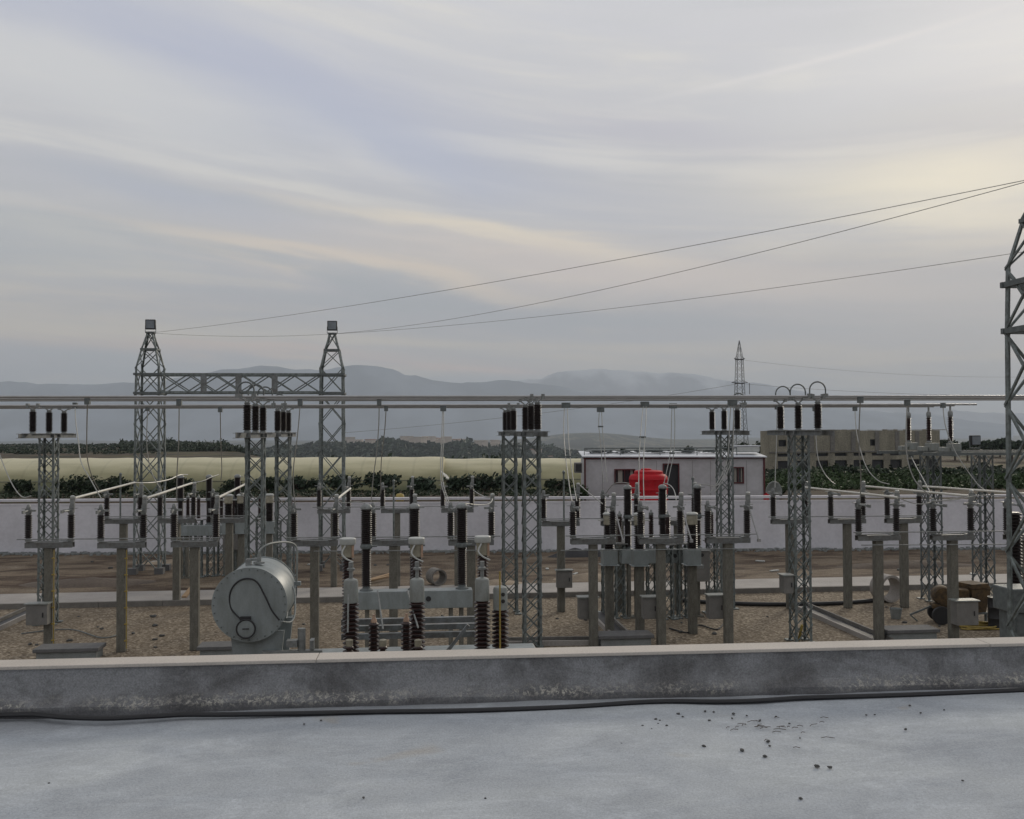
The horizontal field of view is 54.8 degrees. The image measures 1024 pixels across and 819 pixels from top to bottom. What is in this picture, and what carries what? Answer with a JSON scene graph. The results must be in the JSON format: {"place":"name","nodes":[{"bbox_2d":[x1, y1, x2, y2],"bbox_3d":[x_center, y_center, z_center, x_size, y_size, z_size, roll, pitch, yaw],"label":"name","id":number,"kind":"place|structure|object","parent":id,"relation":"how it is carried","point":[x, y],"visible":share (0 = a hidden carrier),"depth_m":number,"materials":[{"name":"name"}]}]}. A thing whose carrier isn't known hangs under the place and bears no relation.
{"place":"outdoors","nodes":[
{"label":"outdoors","id":0,"kind":"place"},
{"bbox_2d":[0,574,1006,602],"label":"road","id":1,"kind":"structure","parent":0,"point":[301,592],"depth_m":35.23,"materials":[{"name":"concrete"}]},
{"bbox_2d":[0,365,1012,441],"bbox_3d":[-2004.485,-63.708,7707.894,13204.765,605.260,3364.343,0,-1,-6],"label":"mountains","id":2,"kind":"structure","parent":0,"point":[201,425],"depth_m":7185.64,"materials":[{"name":"stone"}]},
{"bbox_2d":[0,433,1023,659],"bbox_3d":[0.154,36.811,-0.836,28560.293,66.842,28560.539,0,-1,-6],"label":"ground","id":3,"kind":"structure","parent":0,"point":[753,624],"depth_m":34.82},
{"bbox_2d":[0,607,25,630],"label":"cable trench","id":4,"kind":"object","parent":3,"relation":"on","point":[12,618],"visible":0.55,"depth_m":29.59,"materials":[{"name":"concrete"}]},
{"bbox_2d":[3,479,35,493],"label":"bush","id":5,"kind":"object","parent":3,"relation":"on","point":[22,485],"visible":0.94,"depth_m":55.66,"materials":[{"name":"green plant"}]},
{"bbox_2d":[18,404,76,625],"bbox_3d":[-13.708,3.088,29.183,0.660,6.455,3.700,0,-1,-6],"label":"bus support","id":6,"kind":"object","parent":3,"relation":"on","point":[48,424],"visible":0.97,"depth_m":29.14,"materials":[{"name":"metal"}]},
{"bbox_2d":[0,406,933,408],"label":"busbar tube","id":7,"kind":"object","parent":6,"relation":"on","point":[447,407],"visible":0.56,"depth_m":31.66,"materials":[{"name":"metal"}]},
{"bbox_2d":[0,405,954,407],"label":"busbar tube","id":8,"kind":"object","parent":6,"relation":"on","point":[462,406],"visible":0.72,"depth_m":30.39,"materials":[{"name":"metal"}]},
{"bbox_2d":[0,403,976,406],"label":"busbar tube","id":9,"kind":"object","parent":6,"relation":"on","point":[174,405],"visible":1,"depth_m":29.18,"materials":[{"name":"metal"}]},
{"bbox_2d":[21,495,76,643],"bbox_3d":[-11.922,4.225,25.273,1.360,4.000,0.735,0,-1,-6],"label":"disconnector","id":10,"kind":"object","parent":3,"relation":"on","point":[41,613],"visible":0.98,"depth_m":25.37,"materials":[{"name":"concrete"}]},
{"bbox_2d":[32,642,105,658],"bbox_3d":[-11.026,6.051,24.609,1.560,0.310,0.670,0,-1,-6],"label":"cable pit","id":11,"kind":"object","parent":3,"relation":"on","point":[68,650],"visible":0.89,"depth_m":24.36,"materials":[{"name":"concrete"}]},
{"bbox_2d":[50,474,105,491],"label":"bush","id":12,"kind":"object","parent":3,"relation":"on","point":[79,484],"visible":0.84,"depth_m":56.58,"materials":[{"name":"green plant"}]},
{"bbox_2d":[0,442,161,453],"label":"hedgerow","id":13,"kind":"object","parent":3,"relation":"on","point":[19,448],"visible":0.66,"depth_m":364.88,"materials":[{"name":"green plant"}]},
{"bbox_2d":[19,577,155,587],"bbox_3d":[-15.868,6.405,36.882,5.055,0.220,2.116,0,-1,-6],"label":"earth mound","id":14,"kind":"object","parent":3,"relation":"on","point":[91,582],"visible":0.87,"depth_m":36.47,"materials":[{"name":"brown soil"}]},
{"bbox_2d":[98,475,132,492],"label":"bush","id":15,"kind":"object","parent":3,"relation":"on","point":[113,481],"visible":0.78,"depth_m":55.82,"materials":[{"name":"green plant"}]},
{"bbox_2d":[95,495,148,651],"bbox_3d":[-10.013,4.215,25.175,1.360,4.000,0.736,0,-1,-6],"label":"disconnector","id":16,"kind":"object","parent":3,"relation":"on","point":[122,547],"visible":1,"depth_m":25.28,"materials":[{"name":"metal"}]},
{"bbox_2d":[102,482,144,598],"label":"disconnector","id":17,"kind":"object","parent":3,"relation":"on","point":[123,523],"visible":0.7,"depth_m":32.17,"materials":[{"name":"metal"}]},
{"bbox_2d":[155,482,196,599],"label":"disconnector","id":18,"kind":"object","parent":3,"relation":"on","point":[176,587],"visible":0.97,"depth_m":32.20,"materials":[{"name":"metal"}]},
{"bbox_2d":[118,437,260,455],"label":"woodland","id":19,"kind":"object","parent":3,"relation":"on","point":[171,445],"visible":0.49,"depth_m":338.31,"materials":[{"name":"green plant"}]},
{"bbox_2d":[170,495,221,650],"bbox_3d":[-8.185,4.210,25.326,1.360,4.000,0.736,0,-1,-6],"label":"disconnector","id":20,"kind":"object","parent":3,"relation":"on","point":[194,545],"visible":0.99,"depth_m":25.44,"materials":[{"name":"metal"}]},
{"bbox_2d":[177,474,243,578],"bbox_3d":[-11.762,4.522,38.179,2.630,3.990,0.895,0,-1,-6],"label":"circuit breaker","id":21,"kind":"object","parent":3,"relation":"on","point":[187,531],"visible":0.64,"depth_m":38.21,"materials":[{"name":"grey ceramic"}]},
{"bbox_2d":[197,641,232,654],"bbox_3d":[-7.291,6.039,24.770,1.087,0.310,0.670,0,-1,-6],"label":"cable pit","id":22,"kind":"object","parent":3,"relation":"on","point":[215,648],"visible":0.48,"depth_m":24.49,"materials":[{"name":"concrete"}]},
{"bbox_2d":[0,457,445,492],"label":"greenhouse","id":23,"kind":"object","parent":3,"relation":"on","point":[197,469],"visible":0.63,"depth_m":74.93,"materials":[{"name":"plastic"}]},
{"bbox_2d":[220,494,236,553],"bbox_3d":[-10.435,4.794,36.300,0.600,3.350,0.500,0,-1,-6],"label":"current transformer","id":24,"kind":"object","parent":3,"relation":"on","point":[228,499],"visible":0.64,"depth_m":36.20,"materials":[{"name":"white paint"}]},
{"bbox_2d":[210,489,250,575],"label":"disconnector","id":25,"kind":"object","parent":3,"relation":"on","point":[229,521],"visible":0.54,"depth_m":32.25,"materials":[{"name":"metal"}]},
{"bbox_2d":[128,319,345,574],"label":"gantry","id":26,"kind":"object","parent":3,"relation":"on","point":[150,324],"visible":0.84,"depth_m":40.16,"materials":[{"name":"metal"}]},
{"bbox_2d":[153,180,1023,332],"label":"overhead wire","id":27,"kind":"object","parent":26,"relation":"attached to","point":[654,252],"visible":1,"depth_m":21.01,"materials":[{"name":"metal"}]},
{"bbox_2d":[235,494,244,566],"bbox_3d":[-9.996,4.795,36.415,0.600,3.350,0.500,0,-1,-6],"label":"current transformer","id":28,"kind":"object","parent":3,"relation":"on","point":[239,529],"visible":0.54,"depth_m":36.30,"materials":[{"name":"white paint"}]},
{"bbox_2d":[235,394,272,559],"bbox_3d":[-6.454,2.923,24.808,0.660,6.525,3.700,0,-1,-6],"label":"bus support","id":29,"kind":"object","parent":3,"relation":"on","point":[247,434],"visible":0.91,"depth_m":24.72,"materials":[{"name":"metal"}]},
{"bbox_2d":[0,395,1023,397],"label":"busbar tube","id":30,"kind":"object","parent":29,"relation":"on","point":[464,396],"visible":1,"depth_m":24.20,"materials":[{"name":"metal"}]},
{"bbox_2d":[0,397,1023,399],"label":"busbar tube","id":31,"kind":"object","parent":29,"relation":"on","point":[476,398],"visible":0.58,"depth_m":25.23,"materials":[{"name":"metal"}]},
{"bbox_2d":[0,399,1023,400],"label":"busbar tube","id":32,"kind":"object","parent":29,"relation":"on","point":[577,400],"visible":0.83,"depth_m":27.06,"materials":[{"name":"metal"}]},
{"bbox_2d":[266,493,274,557],"bbox_3d":[-8.978,4.793,36.515,0.600,3.350,0.500,0,-1,-6],"label":"current transformer","id":33,"kind":"object","parent":3,"relation":"on","point":[270,524],"visible":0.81,"depth_m":36.40,"materials":[{"name":"white paint"}]},
{"bbox_2d":[271,403,296,616],"bbox_3d":[-6.932,3.076,29.883,0.660,6.455,3.700,0,-1,-6],"label":"bus support","id":34,"kind":"object","parent":3,"relation":"on","point":[282,418],"visible":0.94,"depth_m":29.70,"materials":[{"name":"metal"}]},
{"bbox_2d":[0,487,588,500],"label":"undergrowth","id":35,"kind":"object","parent":3,"relation":"on","point":[7,494],"visible":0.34,"depth_m":54.66,"materials":[{"name":"green plant"}]},
{"bbox_2d":[282,475,316,489],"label":"bush","id":36,"kind":"object","parent":3,"relation":"on","point":[299,482],"visible":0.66,"depth_m":57.79,"materials":[{"name":"green plant"}]},
{"bbox_2d":[288,494,340,648],"bbox_3d":[-5.098,4.199,25.393,1.360,4.000,0.736,0,-1,-6],"label":"disconnector","id":37,"kind":"object","parent":3,"relation":"on","point":[314,544],"visible":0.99,"depth_m":25.50,"materials":[{"name":"concrete"}]},
{"bbox_2d":[315,476,352,586],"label":"disconnector","id":38,"kind":"object","parent":3,"relation":"on","point":[333,548],"visible":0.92,"depth_m":35.84,"materials":[{"name":"metal"}]},
{"bbox_2d":[310,472,362,490],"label":"bush","id":39,"kind":"object","parent":3,"relation":"on","point":[334,482],"visible":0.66,"depth_m":57.78,"materials":[{"name":"green plant"}]},
{"bbox_2d":[211,535,534,654],"bbox_3d":[-2.030,3.969,15.540,5.095,3.887,2.570,0,-1,-6],"label":"power transformer","id":40,"kind":"object","parent":3,"relation":"on","point":[253,601],"visible":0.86,"depth_m":14.92,"materials":[{"name":"metal"}]},
{"bbox_2d":[361,471,401,489],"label":"bush","id":41,"kind":"object","parent":3,"relation":"on","point":[387,479],"visible":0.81,"depth_m":57.64,"materials":[{"name":"green plant"}]},
{"bbox_2d":[371,494,416,646],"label":"disconnector","id":42,"kind":"object","parent":3,"relation":"on","point":[393,544],"visible":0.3,"depth_m":25.52,"materials":[{"name":"metal"}]},
{"bbox_2d":[378,476,413,585],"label":"disconnector","id":43,"kind":"object","parent":3,"relation":"on","point":[398,511],"visible":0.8,"depth_m":35.92,"materials":[{"name":"metal"}]},
{"bbox_2d":[356,502,472,647],"bbox_3d":[-2.211,4.124,22.401,2.630,3.990,0.450,0,-1,-6],"label":"circuit breaker","id":44,"kind":"object","parent":3,"relation":"on","point":[460,596],"visible":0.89,"depth_m":22.27,"materials":[{"name":"metal"}]},
{"bbox_2d":[250,435,586,458],"bbox_3d":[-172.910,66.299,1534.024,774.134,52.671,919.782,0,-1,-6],"label":"valley wood","id":45,"kind":"object","parent":3,"relation":"on","point":[465,448],"visible":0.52,"depth_m":1393.50,"materials":[{"name":"green plant"}]},
{"bbox_2d":[407,476,435,490],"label":"bush","id":46,"kind":"object","parent":3,"relation":"on","point":[422,483],"visible":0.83,"depth_m":57.61,"materials":[{"name":"green plant"}]},
{"bbox_2d":[426,567,446,585],"bbox_3d":[-2.779,6.125,36.189,0.600,0.600,0.600,0,-1,-26],"label":"concrete pipe","id":47,"kind":"object","parent":3,"relation":"on","point":[441,580],"visible":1,"depth_m":36.08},
{"bbox_2d":[440,476,475,585],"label":"disconnector","id":48,"kind":"object","parent":3,"relation":"on","point":[471,501],"visible":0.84,"depth_m":36.00,"materials":[{"name":"metal"}]},
{"bbox_2d":[443,474,478,491],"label":"bush","id":49,"kind":"object","parent":3,"relation":"on","point":[455,483],"visible":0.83,"depth_m":56.63,"materials":[{"name":"green plant"}]},
{"bbox_2d":[445,493,496,644],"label":"disconnector","id":50,"kind":"object","parent":3,"relation":"on","point":[471,566],"visible":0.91,"depth_m":25.55,"materials":[{"name":"metal"}]},
{"bbox_2d":[464,471,509,490],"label":"bush","id":51,"kind":"object","parent":3,"relation":"on","point":[484,482],"visible":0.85,"depth_m":56.73,"materials":[{"name":"green plant"}]},
{"bbox_2d":[0,582,1006,609],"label":"kerb","id":52,"kind":"structure","parent":3,"relation":"on","point":[93,604],"depth_m":33.10,"materials":[{"name":"concrete"}]},
{"bbox_2d":[0,546,1006,556],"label":"road","id":53,"kind":"structure","parent":3,"relation":"on","point":[824,549],"depth_m":46.00,"materials":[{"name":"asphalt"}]},
{"bbox_2d":[497,403,521,614],"bbox_3d":[-0.073,3.063,30.592,0.660,6.455,3.700,0,-1,-6],"label":"bus support","id":54,"kind":"object","parent":3,"relation":"on","point":[509,417],"visible":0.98,"depth_m":30.39,"materials":[{"name":"metal"}]},
{"bbox_2d":[0,637,1023,818],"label":"control building","id":55,"kind":"structure","parent":3,"relation":"on","point":[616,762],"depth_m":5.21,"materials":[{"name":"stone"}]},
{"bbox_2d":[0,688,1023,720],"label":"cable","id":56,"kind":"object","parent":55,"relation":"on","point":[460,710],"visible":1,"depth_m":5.63,"materials":[{"name":"black rubber"}]},
{"bbox_2d":[0,494,1023,552],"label":"boundary wall","id":57,"kind":"structure","parent":3,"relation":"on","point":[434,521],"depth_m":46.49,"materials":[{"name":"paint"}]},
{"bbox_2d":[444,458,580,490],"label":"greenhouse","id":58,"kind":"object","parent":3,"relation":"on","point":[552,468],"visible":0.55,"depth_m":77.97,"materials":[{"name":"plastic"}]},
{"bbox_2d":[516,394,549,647],"bbox_3d":[0.507,2.910,25.527,0.660,6.525,3.700,0,-1,-6],"label":"bus support","id":59,"kind":"object","parent":3,"relation":"on","point":[531,416],"visible":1,"depth_m":25.34,"materials":[{"name":"metal"}]},
{"bbox_2d":[507,636,588,645],"bbox_3d":[1.003,6.125,26.085,2.289,0.130,0.560,0,-1,-2],"label":"cable trench","id":60,"kind":"object","parent":3,"relation":"on","point":[566,641],"visible":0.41,"depth_m":25.84,"materials":[{"name":"concrete"}]},
{"bbox_2d":[541,483,581,611],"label":"disconnector","id":61,"kind":"object","parent":3,"relation":"on","point":[563,578],"visible":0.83,"depth_m":30.65,"materials":[{"name":"metal"}]},
{"bbox_2d":[567,492,624,646],"bbox_3d":[2.165,4.176,25.739,1.440,4.000,1.065,0,-1,-6],"label":"disconnector","id":62,"kind":"object","parent":3,"relation":"on","point":[587,606],"visible":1,"depth_m":25.69,"materials":[{"name":"concrete"}]},
{"bbox_2d":[598,512,619,630],"bbox_3d":[2.699,4.537,27.397,0.600,3.350,0.500,0,-1,-6],"label":"current transformer","id":63,"kind":"object","parent":3,"relation":"on","point":[609,560],"visible":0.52,"depth_m":27.27,"materials":[{"name":"concrete"}]},
{"bbox_2d":[598,482,638,611],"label":"disconnector","id":64,"kind":"object","parent":3,"relation":"on","point":[603,501],"visible":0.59,"depth_m":30.72,"materials":[{"name":"metal"}]},
{"bbox_2d":[614,511,629,618],"bbox_3d":[3.253,4.660,29.742,0.500,3.195,0.500,0,-1,-6],"label":"surge arrester","id":65,"kind":"object","parent":3,"relation":"on","point":[622,581],"visible":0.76,"depth_m":29.64,"materials":[{"name":"metal"}]},
{"bbox_2d":[598,630,653,645],"bbox_3d":[2.942,6.022,25.905,1.458,0.310,0.670,0,-1,-6],"label":"cable pit","id":66,"kind":"object","parent":3,"relation":"on","point":[626,638],"visible":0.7,"depth_m":25.64,"materials":[{"name":"concrete"}]},
{"bbox_2d":[628,512,649,629],"bbox_3d":[3.522,4.530,27.236,0.600,3.350,0.500,0,-1,-6],"label":"current transformer","id":67,"kind":"object","parent":3,"relation":"on","point":[639,560],"visible":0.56,"depth_m":27.12,"materials":[{"name":"white paint"}]},
{"bbox_2d":[629,468,667,500],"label":"water tank","id":68,"kind":"object","parent":3,"relation":"on","point":[653,480],"visible":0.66,"depth_m":55.58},
{"bbox_2d":[645,510,655,594],"bbox_3d":[4.271,4.667,30.240,0.500,3.195,0.500,0,-1,-6],"label":"surge arrester","id":69,"kind":"object","parent":3,"relation":"on","point":[651,524],"visible":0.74,"depth_m":30.21,"materials":[{"name":"metal"}]},
{"bbox_2d":[635,492,692,644],"bbox_3d":[3.937,4.169,25.759,1.440,4.000,1.045,0,-1,-6],"label":"disconnector","id":70,"kind":"object","parent":3,"relation":"on","point":[653,606],"visible":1,"depth_m":25.72,"materials":[{"name":"metal"}]},
{"bbox_2d":[619,484,710,618],"bbox_3d":[4.602,4.261,29.679,2.630,3.990,0.895,0,-1,-6],"label":"circuit breaker","id":71,"kind":"object","parent":3,"relation":"on","point":[703,573],"visible":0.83,"depth_m":29.73,"materials":[{"name":"grey ceramic"}]},
{"bbox_2d":[574,447,766,500],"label":"site cabin","id":72,"kind":"object","parent":3,"relation":"on","point":[749,471],"visible":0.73,"depth_m":60.04,"materials":[{"name":"white metal"}]},
{"bbox_2d":[663,463,679,499],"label":"door","id":73,"kind":"structure","parent":72,"relation":"in","point":[674,478],"depth_m":60.14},
{"bbox_2d":[665,511,678,619],"bbox_3d":[4.666,4.650,29.541,0.500,3.195,0.500,0,-1,-6],"label":"surge arrester","id":74,"kind":"object","parent":3,"relation":"on","point":[671,561],"visible":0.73,"depth_m":29.50,"materials":[{"name":"metal"}]},
{"bbox_2d":[658,482,696,610],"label":"disconnector","id":75,"kind":"object","parent":3,"relation":"on","point":[672,522],"visible":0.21,"depth_m":30.76,"materials":[{"name":"metal"}]},
{"bbox_2d":[675,517,687,618],"bbox_3d":[5.124,4.651,29.700,0.500,3.195,0.500,0,-1,-6],"label":"surge arrester","id":76,"kind":"object","parent":3,"relation":"on","point":[678,590],"visible":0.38,"depth_m":29.62,"materials":[{"name":"metal"}]},
{"bbox_2d":[681,512,703,633],"bbox_3d":[4.998,4.526,27.350,0.600,3.350,0.500,0,-1,-6],"label":"current transformer","id":77,"kind":"object","parent":3,"relation":"on","point":[691,560],"visible":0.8,"depth_m":27.23,"materials":[{"name":"white paint"}]},
{"bbox_2d":[702,509,717,613],"bbox_3d":[6.143,4.662,30.375,0.500,3.195,0.500,0,-1,-6],"label":"surge arrester","id":78,"kind":"object","parent":3,"relation":"on","point":[714,573],"visible":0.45,"depth_m":30.32,"materials":[{"name":"metal"}]},
{"bbox_2d":[700,403,749,609],"bbox_3d":[6.755,3.050,31.297,0.660,6.455,3.700,0,-1,-6],"label":"bus support","id":79,"kind":"object","parent":3,"relation":"on","point":[737,425],"visible":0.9,"depth_m":31.12,"materials":[{"name":"metal"}]},
{"bbox_2d":[701,492,760,643],"bbox_3d":[5.713,4.164,25.854,1.440,4.000,1.045,0,-1,-6],"label":"disconnector","id":80,"kind":"object","parent":3,"relation":"on","point":[719,605],"visible":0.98,"depth_m":25.83,"materials":[{"name":"metal"}]},
{"bbox_2d":[731,340,749,444],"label":"pylon","id":81,"kind":"object","parent":3,"relation":"on","point":[741,368],"visible":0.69,"depth_m":205.02,"materials":[{"name":"metal"}]},
{"bbox_2d":[683,598,872,605],"bbox_3d":[8.565,6.230,31.889,6.533,0.133,0.918,0,-1,2],"label":"drain pipe","id":82,"kind":"object","parent":3,"relation":"on","point":[822,603],"visible":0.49,"depth_m":31.56,"materials":[{"name":"black rubber"}]},
{"bbox_2d":[770,481,810,608],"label":"disconnector","id":83,"kind":"object","parent":3,"relation":"on","point":[773,519],"visible":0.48,"depth_m":31.05,"materials":[{"name":"metal"}]},
{"bbox_2d":[767,394,836,641],"bbox_3d":[7.522,2.898,26.252,0.915,6.525,3.700,0,-1,-6],"label":"bus support","id":84,"kind":"object","parent":3,"relation":"on","point":[787,584],"visible":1,"depth_m":26.10,"materials":[{"name":"metal"}]},
{"bbox_2d":[798,603,893,639],"bbox_3d":[9.445,6.147,28.632,0.610,0.130,5.344,0,-1,-7],"label":"cable trench","id":85,"kind":"object","parent":3,"relation":"on","point":[858,630],"visible":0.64,"depth_m":28.28,"materials":[{"name":"concrete"}]},
{"bbox_2d":[825,481,867,607],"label":"disconnector","id":86,"kind":"object","parent":3,"relation":"on","point":[846,523],"visible":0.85,"depth_m":31.09,"materials":[{"name":"metal"}]},
{"bbox_2d":[760,429,945,470],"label":"stone building","id":87,"kind":"structure","parent":3,"relation":"on","point":[840,447],"depth_m":153.68,"materials":[{"name":"concrete"}]},
{"bbox_2d":[852,490,904,639],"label":"disconnector","id":88,"kind":"object","parent":3,"relation":"on","point":[878,587],"visible":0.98,"depth_m":26.26,"materials":[{"name":"metal"}]},
{"bbox_2d":[869,574,899,602],"bbox_3d":[12.250,5.833,32.299,0.880,0.880,0.550,0,-1,-18],"label":"concrete pipe","id":89,"kind":"object","parent":3,"relation":"on","point":[892,595],"visible":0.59,"depth_m":32.30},
{"bbox_2d":[765,466,1023,493],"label":"field crop","id":90,"kind":"object","parent":3,"relation":"on","point":[902,479],"visible":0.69,"depth_m":65.38,"materials":[{"name":"plant"}]},
{"bbox_2d":[765,461,1023,479],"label":"scrub","id":91,"kind":"object","parent":3,"relation":"on","point":[877,470],"visible":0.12,"depth_m":120.77,"materials":[{"name":"green plant"}]},
{"bbox_2d":[882,481,926,607],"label":"disconnector","id":92,"kind":"object","parent":3,"relation":"on","point":[904,570],"visible":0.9,"depth_m":31.16,"materials":[{"name":"metal"}]},
{"bbox_2d":[837,560,971,568],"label":"earth mound","id":93,"kind":"object","parent":3,"relation":"on","point":[892,564],"visible":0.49,"depth_m":40.28,"materials":[{"name":"brown soil"}]},
{"bbox_2d":[884,624,939,639],"bbox_3d":[10.628,6.003,26.470,1.453,0.310,0.670,0,-1,-6],"label":"cable pit","id":94,"kind":"object","parent":3,"relation":"on","point":[902,632],"visible":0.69,"depth_m":26.21,"materials":[{"name":"concrete"}]},
{"bbox_2d":[877,404,1023,601],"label":"insulator platform","id":95,"kind":"structure","parent":3,"relation":"on","point":[932,450],"depth_m":32.55,"materials":[{"name":"metal"}]},
{"bbox_2d":[926,490,980,638],"bbox_3d":[11.801,4.146,26.171,1.360,4.000,0.735,0,-1,-6],"label":"disconnector","id":96,"kind":"object","parent":3,"relation":"on","point":[962,611],"visible":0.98,"depth_m":26.27,"materials":[{"name":"metal"}]},
{"bbox_2d":[987,595,999,629],"bbox_3d":[13.752,5.732,27.880,0.590,0.890,0.590,0,-1,-6],"label":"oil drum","id":97,"kind":"object","parent":3,"relation":"on","point":[993,616],"visible":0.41,"depth_m":27.75,"materials":[{"name":"metal"}]},
{"bbox_2d":[993,584,1023,636],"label":"switch cubicle","id":98,"kind":"object","parent":3,"relation":"on","point":[1000,597],"visible":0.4,"depth_m":17.41,"materials":[{"name":"metal"}]},
{"bbox_2d":[1000,213,1023,636],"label":"gantry","id":99,"kind":"object","parent":3,"relation":"on","point":[1010,282],"visible":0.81,"depth_m":16.11,"materials":[{"name":"metal"}]},
{"bbox_2d":[336,182,1023,333],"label":"overhead wire","id":100,"kind":"object","parent":99,"relation":"attached to","point":[738,257],"visible":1,"depth_m":20.96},
{"bbox_2d":[340,252,1020,333],"bbox_3d":[4.216,-3.295,28.686,0.013,0.416,33.607,1,-2,-44],"label":"overhead wire","id":101,"kind":"object","parent":99,"relation":"attached to","point":[715,295],"visible":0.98,"depth_m":26.97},
{"bbox_2d":[1006,512,1022,583],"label":"bushing post","id":102,"kind":"object","parent":3,"relation":"on","point":[1017,546],"visible":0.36,"depth_m":19.40,"materials":[{"name":"ceramic"}]},
{"bbox_2d":[0,0,1023,412],"label":"sky","id":103,"kind":"structure","parent":0,"point":[178,164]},
{"bbox_2d":[516,369,1023,435],"bbox_3d":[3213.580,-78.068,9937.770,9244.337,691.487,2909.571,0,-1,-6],"label":"snow mountains","id":104,"kind":"structure","parent":0,"point":[615,382],"depth_m":9756.65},
{"bbox_2d":[910,585,968,624],"bbox_3d":[12.418,5.666,28.730,1.593,1.072,0.800,-1,-1,12],"label":"mixer","id":105,"kind":"object","parent":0,"point":[937,611],"visible":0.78,"depth_m":28.45,"materials":[{"name":"metal"}]},
{"bbox_2d":[959,580,990,620],"bbox_3d":[13.496,5.627,28.831,0.720,1.145,0.660,0,-1,-18],"label":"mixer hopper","id":106,"kind":"object","parent":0,"point":[980,591],"visible":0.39,"depth_m":28.60,"materials":[{"name":"metal"}]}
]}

